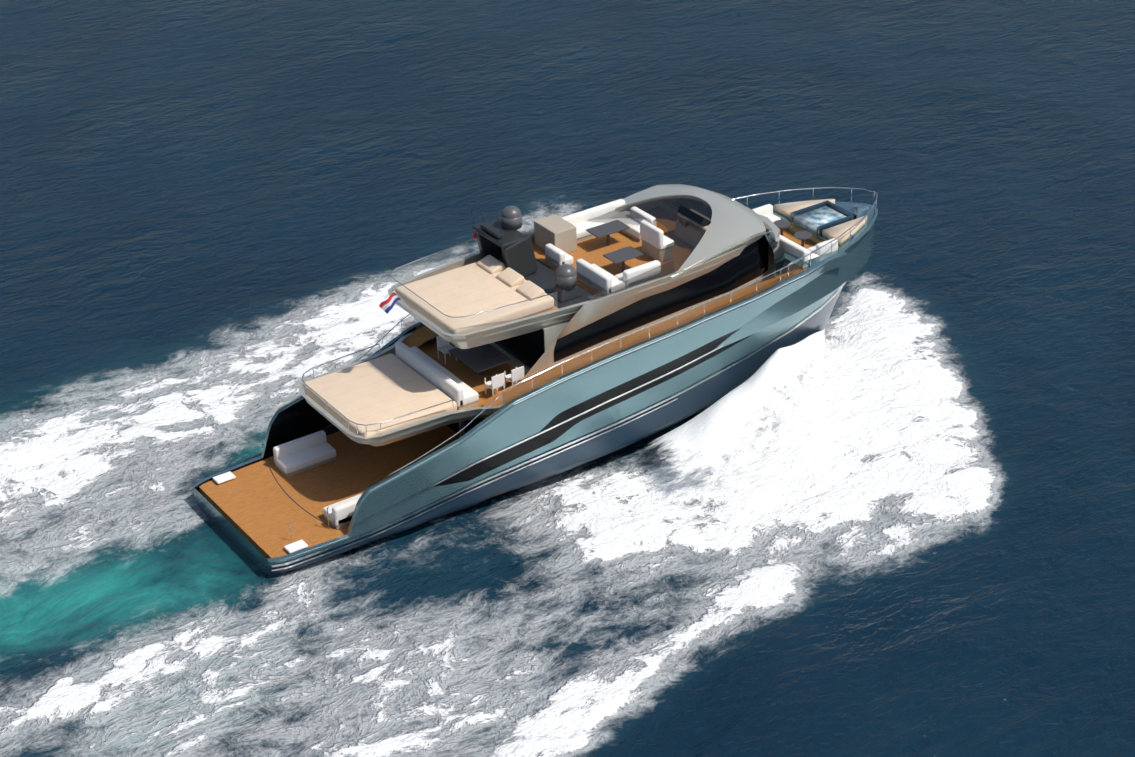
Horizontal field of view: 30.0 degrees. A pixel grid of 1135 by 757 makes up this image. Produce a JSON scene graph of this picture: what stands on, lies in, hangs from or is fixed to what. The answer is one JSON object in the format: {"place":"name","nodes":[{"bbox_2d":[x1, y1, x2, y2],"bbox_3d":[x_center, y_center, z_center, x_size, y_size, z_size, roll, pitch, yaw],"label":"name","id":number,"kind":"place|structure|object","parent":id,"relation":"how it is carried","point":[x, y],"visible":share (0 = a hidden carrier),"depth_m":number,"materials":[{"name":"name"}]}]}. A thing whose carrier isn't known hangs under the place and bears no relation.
{"place":"outdoors","nodes":[
{"label":"outdoors","id":0,"kind":"place"},
{"bbox_2d":[0,0,1134,756],"bbox_3d":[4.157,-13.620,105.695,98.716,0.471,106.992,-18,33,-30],"label":"sea","id":1,"kind":"structure","parent":0,"point":[910,532],"depth_m":79.98,"materials":[{"name":"liquid"}]},
{"bbox_2d":[193,202,877,573],"bbox_3d":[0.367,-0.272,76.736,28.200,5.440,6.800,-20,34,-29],"label":"hull","id":2,"kind":"object","parent":1,"relation":"on","point":[769,318],"visible":0.48,"depth_m":73.74,"materials":[{"name":"blue paint"}]},
{"bbox_2d":[269,396,398,504],"bbox_3d":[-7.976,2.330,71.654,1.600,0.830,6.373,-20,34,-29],"label":"trim","id":3,"kind":"structure","parent":2,"relation":"attached to","point":[369,486],"depth_m":69.49,"materials":[{"name":"grey"}]},
{"bbox_2d":[199,425,508,558],"bbox_3d":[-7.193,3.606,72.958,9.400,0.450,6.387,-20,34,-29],"label":"beach deck","id":4,"kind":"structure","parent":2,"relation":"on","point":[257,507],"depth_m":72.32,"materials":[{"name":"brown wood"}]},
{"bbox_2d":[213,471,307,553],"bbox_3d":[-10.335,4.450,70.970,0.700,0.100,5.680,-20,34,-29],"label":"stern fittings","id":5,"kind":"object","parent":4,"relation":"on","point":[288,548],"visible":1,"depth_m":69.23,"materials":[{"name":"white plastic"}]},
{"bbox_2d":[275,457,350,528],"bbox_3d":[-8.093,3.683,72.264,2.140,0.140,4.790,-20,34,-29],"label":"beach sofa bases","id":6,"kind":"object","parent":4,"relation":"on","point":[311,467],"visible":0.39,"depth_m":73.20,"materials":[{"name":"brown metal"}]},
{"bbox_2d":[273,431,361,525],"bbox_3d":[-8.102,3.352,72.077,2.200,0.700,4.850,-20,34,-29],"label":"sofas","id":7,"kind":"object","parent":6,"relation":"on","point":[302,452],"visible":0.75,"depth_m":73.26,"materials":[{"name":"white fabric"}]},
{"bbox_2d":[269,458,422,529],"bbox_3d":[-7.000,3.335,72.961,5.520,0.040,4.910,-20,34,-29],"label":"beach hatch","id":8,"kind":"object","parent":4,"relation":"in","point":[304,509],"visible":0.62,"depth_m":72.12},
{"bbox_2d":[459,421,464,436],"bbox_3d":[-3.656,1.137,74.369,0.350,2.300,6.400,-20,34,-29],"label":"beach club frame","id":9,"kind":"object","parent":4,"relation":"on","point":[461,426],"depth_m":74.61,"materials":[{"name":"black metal"}]},
{"bbox_2d":[447,418,485,434],"bbox_3d":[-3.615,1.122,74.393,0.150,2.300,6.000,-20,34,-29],"label":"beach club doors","id":10,"kind":"structure","parent":9,"relation":"on","point":[469,427],"depth_m":74.43,"materials":[{"name":"black glass"}]},
{"bbox_3d":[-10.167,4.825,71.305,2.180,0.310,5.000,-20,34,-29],"label":"swim platform","id":11,"kind":"object","parent":4,"relation":"on","visible":0},
{"bbox_2d":[289,506,329,540],"bbox_3d":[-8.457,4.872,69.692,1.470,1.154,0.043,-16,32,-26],"label":"poles","id":12,"kind":"object","parent":11,"relation":"on","point":[328,524],"visible":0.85,"depth_m":69.75,"materials":[{"name":"silver metal"}]},
{"bbox_2d":[299,332,530,446],"bbox_3d":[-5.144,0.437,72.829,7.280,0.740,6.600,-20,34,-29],"label":"aft deck","id":13,"kind":"structure","parent":2,"relation":"on","point":[413,429],"depth_m":70.98,"materials":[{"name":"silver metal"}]},
{"bbox_2d":[301,344,453,434],"bbox_3d":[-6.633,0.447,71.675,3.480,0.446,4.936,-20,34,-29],"label":"railing","id":14,"kind":"object","parent":13,"relation":"on","point":[343,415],"visible":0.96,"depth_m":70.65,"materials":[{"name":"silver metal"}]},
{"bbox_2d":[311,336,524,414],"bbox_3d":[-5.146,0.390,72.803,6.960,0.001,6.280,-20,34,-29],"label":"aft deck","id":15,"kind":"structure","parent":13,"relation":"on","point":[467,375],"depth_m":73.81,"materials":[{"name":"brown wood"}]},
{"bbox_2d":[303,354,456,443],"bbox_3d":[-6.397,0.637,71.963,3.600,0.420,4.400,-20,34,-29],"label":"sunpad","id":16,"kind":"object","parent":15,"relation":"on","point":[383,388],"visible":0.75,"depth_m":71.63,"materials":[{"name":"beige fabric"}]},
{"bbox_2d":[457,401,477,409],"bbox_3d":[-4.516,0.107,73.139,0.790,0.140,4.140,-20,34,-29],"label":"deck sofa base","id":17,"kind":"object","parent":15,"relation":"on","point":[468,405],"visible":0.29,"depth_m":71.63,"materials":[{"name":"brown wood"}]},
{"bbox_2d":[395,341,478,406],"bbox_3d":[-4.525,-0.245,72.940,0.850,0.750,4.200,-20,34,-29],"label":"deck sofa","id":18,"kind":"object","parent":17,"relation":"on","point":[459,392],"visible":0.85,"depth_m":72.44,"materials":[{"name":"white fabric"}]},
{"bbox_2d":[448,344,511,374],"bbox_3d":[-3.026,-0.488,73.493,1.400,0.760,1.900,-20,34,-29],"label":"dining table","id":19,"kind":"object","parent":15,"relation":"on","point":[479,360],"visible":0.81,"depth_m":73.17,"materials":[{"name":"black"}]},
{"bbox_2d":[436,336,523,395],"bbox_3d":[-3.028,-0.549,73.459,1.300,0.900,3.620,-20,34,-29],"label":"dining chairs","id":20,"kind":"object","parent":15,"relation":"on","point":[444,346],"visible":0.58,"depth_m":72.27,"materials":[{"name":"white"}]},
{"bbox_2d":[272,398,677,570],"bbox_3d":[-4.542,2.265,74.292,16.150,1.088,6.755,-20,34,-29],"label":"rub rail","id":21,"kind":"object","parent":2,"relation":"in","point":[473,489],"visible":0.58,"depth_m":71.55,"materials":[{"name":"silver metal"}]},
{"bbox_2d":[262,345,722,526],"bbox_3d":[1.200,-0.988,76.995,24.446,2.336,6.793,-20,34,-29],"label":"hull stripe","id":22,"kind":"object","parent":2,"relation":"attached to","point":[530,438],"visible":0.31,"depth_m":72.06,"materials":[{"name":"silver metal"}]},
{"bbox_2d":[297,258,804,474],"bbox_3d":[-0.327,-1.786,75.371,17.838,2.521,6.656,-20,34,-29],"label":"side rail posts","id":23,"kind":"object","parent":2,"relation":"on","point":[577,355],"visible":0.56,"depth_m":72.94,"materials":[{"name":"silver metal"}]},
{"bbox_2d":[272,282,845,566],"bbox_3d":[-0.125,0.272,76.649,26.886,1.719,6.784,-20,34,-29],"label":"hull stripe","id":24,"kind":"object","parent":2,"relation":"in","point":[361,536],"visible":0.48,"depth_m":72.51,"materials":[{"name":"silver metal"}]},
{"bbox_2d":[433,329,752,486],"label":"hull window","id":25,"kind":"structure","parent":2,"relation":"attached to","point":[510,454],"depth_m":73.09,"materials":[{"name":"black glass"}]},
{"bbox_2d":[402,260,802,406],"bbox_3d":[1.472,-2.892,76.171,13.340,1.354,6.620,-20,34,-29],"label":"glass side rail","id":26,"kind":"object","parent":2,"relation":"on","point":[600,353],"visible":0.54,"depth_m":73.55,"materials":[{"name":"clear glass"}]},
{"bbox_2d":[404,269,805,412],"bbox_3d":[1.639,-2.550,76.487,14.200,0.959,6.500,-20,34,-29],"label":"railing posts","id":27,"kind":"object","parent":2,"relation":"on","point":[420,336],"visible":0.15,"depth_m":75.25,"materials":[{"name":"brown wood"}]},
{"bbox_2d":[542,214,779,368],"bbox_3d":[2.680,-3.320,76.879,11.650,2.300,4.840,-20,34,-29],"label":"superstructure wall","id":28,"kind":"structure","parent":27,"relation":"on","point":[552,333],"depth_m":74.24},
{"bbox_2d":[494,329,544,367],"bbox_3d":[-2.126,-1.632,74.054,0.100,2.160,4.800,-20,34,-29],"label":"side window","id":29,"kind":"structure","parent":28,"relation":"in","point":[527,349],"depth_m":73.12,"materials":[{"name":"black glass"}]},
{"bbox_2d":[388,234,744,348],"bbox_3d":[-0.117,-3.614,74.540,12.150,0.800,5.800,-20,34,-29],"label":"flybridge hull","id":30,"kind":"object","parent":28,"relation":"on","point":[499,332],"visible":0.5,"depth_m":71.85,"materials":[{"name":"silver metal"}]},
{"bbox_2d":[390,238,557,333],"bbox_3d":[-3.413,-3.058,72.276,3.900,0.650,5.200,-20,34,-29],"label":"glass railing","id":31,"kind":"object","parent":30,"relation":"on","point":[469,316],"visible":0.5,"depth_m":71.15,"materials":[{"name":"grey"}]},
{"bbox_2d":[395,255,553,333],"bbox_3d":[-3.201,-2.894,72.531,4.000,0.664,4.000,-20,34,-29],"label":"sun pad","id":32,"kind":"object","parent":30,"relation":"on","point":[488,282],"visible":0.88,"depth_m":72.20,"materials":[{"name":"beige fabric"}]},
{"bbox_2d":[467,198,592,307],"bbox_3d":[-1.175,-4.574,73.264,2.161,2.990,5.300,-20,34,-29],"label":"radar mast","id":33,"kind":"object","parent":30,"relation":"on","point":[513,250],"visible":0.69,"depth_m":73.87,"materials":[{"name":"black metal"}]},
{"bbox_2d":[520,221,667,318],"bbox_3d":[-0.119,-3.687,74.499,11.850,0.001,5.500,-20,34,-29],"label":"flybridge deck","id":34,"kind":"structure","parent":30,"relation":"on","point":[593,250],"depth_m":75.90,"materials":[{"name":"brown wood"}]},
{"bbox_2d":[534,214,641,292],"bbox_3d":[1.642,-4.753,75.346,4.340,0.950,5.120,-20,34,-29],"label":"sofa bases","id":35,"kind":"object","parent":34,"relation":"on","point":[557,231],"visible":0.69,"depth_m":75.77,"materials":[{"name":"beige"}]},
{"bbox_2d":[545,199,660,290],"bbox_3d":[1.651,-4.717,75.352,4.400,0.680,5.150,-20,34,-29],"label":"sofa","id":36,"kind":"object","parent":35,"relation":"on","point":[597,277],"visible":0.52,"depth_m":74.81,"materials":[{"name":"white fabric"}]},
{"bbox_2d":[431,231,775,384],"bbox_3d":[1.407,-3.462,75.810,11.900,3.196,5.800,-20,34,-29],"label":"fly side panels","id":37,"kind":"object","parent":34,"relation":"on","point":[586,314],"visible":0.38,"depth_m":72.44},
{"bbox_2d":[501,206,576,289],"bbox_3d":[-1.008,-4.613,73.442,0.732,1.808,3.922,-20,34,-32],"label":"radar dome","id":38,"kind":"structure","parent":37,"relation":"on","point":[565,274],"depth_m":72.59,"materials":[{"name":"grey plastic"}]},
{"bbox_2d":[615,184,765,279],"bbox_3d":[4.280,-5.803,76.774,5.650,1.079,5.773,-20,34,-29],"label":"hardtop roof","id":39,"kind":"structure","parent":37,"relation":"on","point":[733,223],"depth_m":75.84,"materials":[{"name":"silver metal"}]},
{"bbox_2d":[586,220,643,271],"bbox_3d":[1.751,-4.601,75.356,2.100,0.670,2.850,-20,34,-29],"label":"tables","id":40,"kind":"object","parent":34,"relation":"on","point":[622,255],"visible":0.96,"depth_m":75.60,"materials":[{"name":"grey"}]},
{"bbox_2d":[640,220,673,249],"bbox_3d":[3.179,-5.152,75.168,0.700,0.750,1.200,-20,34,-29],"label":"helm seat","id":41,"kind":"object","parent":34,"relation":"on","point":[653,235],"visible":0.94,"depth_m":74.88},
{"bbox_2d":[642,213,708,261],"bbox_3d":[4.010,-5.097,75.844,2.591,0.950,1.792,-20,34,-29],"label":"helm console","id":42,"kind":"object","parent":34,"relation":"on","point":[652,251],"visible":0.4,"depth_m":75.33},
{"bbox_2d":[677,205,710,226],"bbox_3d":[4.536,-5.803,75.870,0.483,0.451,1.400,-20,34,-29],"label":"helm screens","id":43,"kind":"object","parent":42,"relation":"on","point":[693,216],"visible":0.93,"depth_m":75.61,"materials":[{"name":"black glass"}]},
{"bbox_2d":[554,231,768,361],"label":"side window","id":44,"kind":"structure","parent":28,"relation":"attached to","point":[749,263],"depth_m":74.63,"materials":[{"name":"black glass"}]},
{"bbox_2d":[763,221,784,271],"bbox_3d":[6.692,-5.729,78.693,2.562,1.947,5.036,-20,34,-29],"label":"windshield","id":45,"kind":"object","parent":28,"relation":"attached to","point":[778,252],"visible":0.21,"depth_m":77.28,"materials":[{"name":"glass"}]},
{"bbox_2d":[514,217,876,404],"bbox_3d":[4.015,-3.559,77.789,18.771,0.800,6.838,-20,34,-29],"label":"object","id":46,"kind":"object","parent":2,"relation":"attached to","point":[676,332],"visible":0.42,"depth_m":73.87,"materials":[{"name":"brown wood"}]},
{"bbox_2d":[733,187,877,279],"bbox_3d":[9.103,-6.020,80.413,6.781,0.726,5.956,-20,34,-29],"label":"bow rail","id":47,"kind":"object","parent":2,"relation":"on","point":[874,192],"visible":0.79,"depth_m":81.45,"materials":[{"name":"silver metal"}]},
{"bbox_2d":[648,328,826,497],"bbox_3d":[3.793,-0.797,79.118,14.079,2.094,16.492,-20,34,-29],"label":"bow spray","id":48,"kind":"object","parent":1,"relation":"on","point":[710,436],"visible":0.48,"depth_m":74.83,"materials":[{"name":"white liquid"}]},
{"bbox_2d":[523,196,711,300],"bbox_3d":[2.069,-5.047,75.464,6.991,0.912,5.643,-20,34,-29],"label":"fly canopy glass","id":49,"kind":"object","parent":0,"point":[683,237],"visible":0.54,"depth_m":75.67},
{"bbox_2d":[793,206,846,233],"bbox_3d":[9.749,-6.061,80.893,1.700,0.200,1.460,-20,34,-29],"label":"hot tub water","id":50,"kind":"structure","parent":0,"point":[822,215],"depth_m":80.88,"materials":[{"name":"blue liquid"}]},
{"bbox_3d":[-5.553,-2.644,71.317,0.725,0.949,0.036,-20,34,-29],"label":"ensign staff","id":51,"kind":"object","parent":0,"visible":0},
{"bbox_2d":[379,293,395,307],"bbox_3d":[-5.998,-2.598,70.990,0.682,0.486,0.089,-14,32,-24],"label":"ensign stripe","id":52,"kind":"object","parent":51,"relation":"attached to","point":[382,304],"visible":0.95,"depth_m":70.95,"materials":[{"name":"red fabric"}]},
{"bbox_2d":[381,295,397,310],"bbox_3d":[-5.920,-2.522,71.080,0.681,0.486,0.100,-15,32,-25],"label":"ensign stripe","id":53,"kind":"object","parent":51,"relation":"attached to","point":[385,306],"visible":0.95,"depth_m":71.04,"materials":[{"name":"white fabric"}]},
{"bbox_2d":[385,297,400,313],"bbox_3d":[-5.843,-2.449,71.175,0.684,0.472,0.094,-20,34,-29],"label":"ensign stripe","id":54,"kind":"object","parent":51,"relation":"attached to","point":[388,309],"visible":0.95,"depth_m":71.13,"materials":[{"name":"blue fabric"}]},
{"bbox_3d":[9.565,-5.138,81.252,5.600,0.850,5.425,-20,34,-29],"label":"foredeck base","id":55,"kind":"object","parent":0,"visible":0},
{"bbox_2d":[773,203,874,273],"bbox_3d":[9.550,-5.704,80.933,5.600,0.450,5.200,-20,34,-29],"label":"bow deck","id":56,"kind":"structure","parent":55,"relation":"on","point":[837,261],"depth_m":79.86,"materials":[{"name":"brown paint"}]},
{"bbox_2d":[752,204,837,260],"bbox_3d":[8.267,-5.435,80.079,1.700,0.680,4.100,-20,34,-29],"label":"sofa","id":57,"kind":"object","parent":56,"relation":"on","point":[793,248],"visible":0.48,"depth_m":78.77,"materials":[{"name":"white fabric"}]},
{"bbox_2d":[779,228,814,248],"bbox_3d":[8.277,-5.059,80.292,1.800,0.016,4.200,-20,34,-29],"label":"deck floor","id":58,"kind":"structure","parent":56,"relation":"on","point":[791,237],"depth_m":80.67,"materials":[{"name":"brown wood"}]},
{"bbox_2d":[774,220,811,246],"bbox_3d":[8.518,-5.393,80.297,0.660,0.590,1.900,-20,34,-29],"label":"tables","id":59,"kind":"object","parent":58,"relation":"on","point":[802,236],"visible":0.83,"depth_m":79.90,"materials":[{"name":"grey"}]},
{"bbox_2d":[774,199,866,245],"bbox_3d":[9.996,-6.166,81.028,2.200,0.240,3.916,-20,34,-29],"label":"sun pads","id":60,"kind":"object","parent":56,"relation":"on","point":[787,209],"visible":0.79,"depth_m":80.36,"materials":[{"name":"beige fabric"}]},
{"bbox_2d":[790,200,856,235],"bbox_3d":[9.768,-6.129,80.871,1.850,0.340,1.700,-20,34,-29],"label":"hot tub rim","id":61,"kind":"object","parent":56,"relation":"on","point":[849,217],"visible":0.45,"depth_m":80.96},
{"bbox_2d":[791,213,818,235],"bbox_3d":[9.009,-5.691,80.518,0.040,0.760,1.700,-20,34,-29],"label":"jacuzzi glass","id":62,"kind":"object","parent":61,"relation":"attached to","point":[804,225],"visible":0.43,"depth_m":80.39,"materials":[{"name":"clear glass"}]},
{"bbox_2d":[787,202,868,239],"bbox_3d":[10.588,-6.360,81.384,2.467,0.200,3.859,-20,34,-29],"label":"bow fittings","id":63,"kind":"object","parent":56,"relation":"on","point":[858,208],"visible":0.79,"depth_m":81.65,"materials":[{"name":"silver metal"}]}
]}

